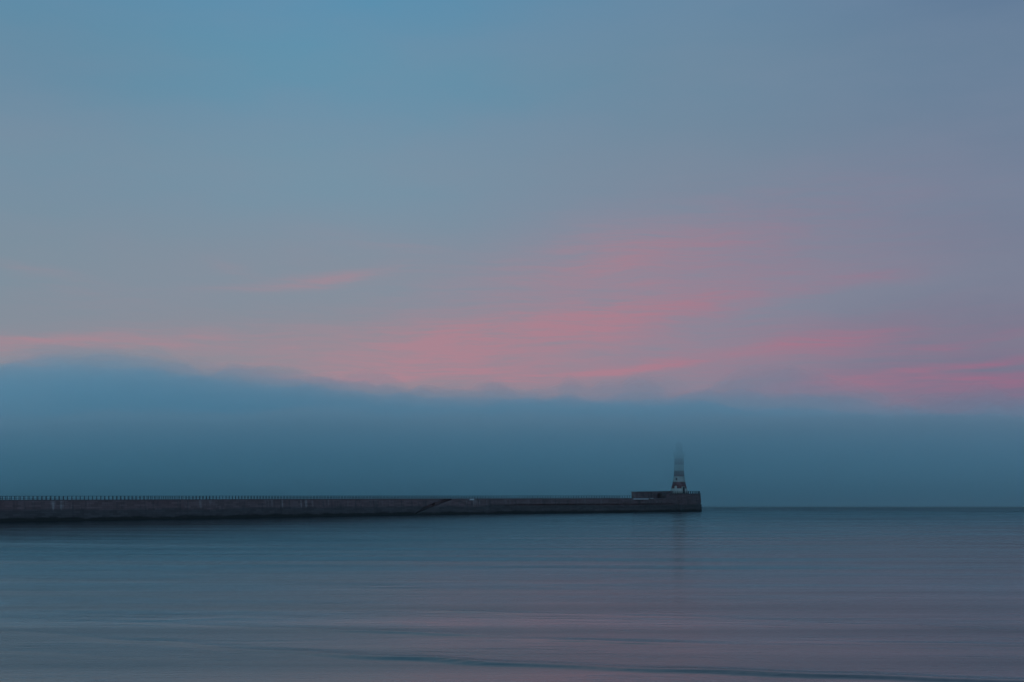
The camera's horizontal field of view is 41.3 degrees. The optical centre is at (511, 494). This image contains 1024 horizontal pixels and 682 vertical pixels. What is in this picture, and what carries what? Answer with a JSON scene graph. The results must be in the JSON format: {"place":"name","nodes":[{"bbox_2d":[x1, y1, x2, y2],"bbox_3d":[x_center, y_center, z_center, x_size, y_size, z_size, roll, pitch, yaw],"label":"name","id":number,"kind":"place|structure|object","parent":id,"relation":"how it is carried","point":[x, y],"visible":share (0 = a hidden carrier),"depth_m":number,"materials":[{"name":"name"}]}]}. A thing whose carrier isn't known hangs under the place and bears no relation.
{"place":"outdoors","nodes":[
{"label":"outdoors","id":0,"kind":"place"},
{"bbox_2d":[0,495,1023,681],"bbox_3d":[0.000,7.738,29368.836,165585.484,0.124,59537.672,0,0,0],"label":"water","id":1,"kind":"structure","parent":0,"point":[823,588],"depth_m":106.44,"materials":[{"name":"teal liquid"}]},
{"bbox_2d":[0,493,701,521],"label":"pier","id":2,"kind":"structure","parent":1,"relation":"in","point":[68,510],"depth_m":492.68,"materials":[{"name":"concrete"}]},
{"bbox_2d":[0,496,629,499],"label":"railing","id":3,"kind":"object","parent":2,"relation":"on","point":[366,497],"visible":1,"depth_m":503.32,"materials":[{"name":"metal"}]},
{"bbox_2d":[631,491,672,497],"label":"parapet wall","id":4,"kind":"structure","parent":2,"relation":"on","point":[647,494],"depth_m":625.66,"materials":[{"name":"concrete"}]},
{"bbox_2d":[670,441,687,491],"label":"lighthouse","id":5,"kind":"object","parent":2,"relation":"on","point":[679,484],"visible":0.98,"depth_m":652.88,"materials":[{"name":"paint"}]},
{"bbox_2d":[672,491,699,492],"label":"railing","id":6,"kind":"object","parent":2,"relation":"on","point":[687,492],"visible":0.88,"depth_m":642.08,"materials":[{"name":"metal"}]},
{"bbox_2d":[0,0,1023,494],"label":"sky","id":7,"kind":"structure","parent":0,"point":[248,247],"materials":[{"name":"blue"}]}
]}

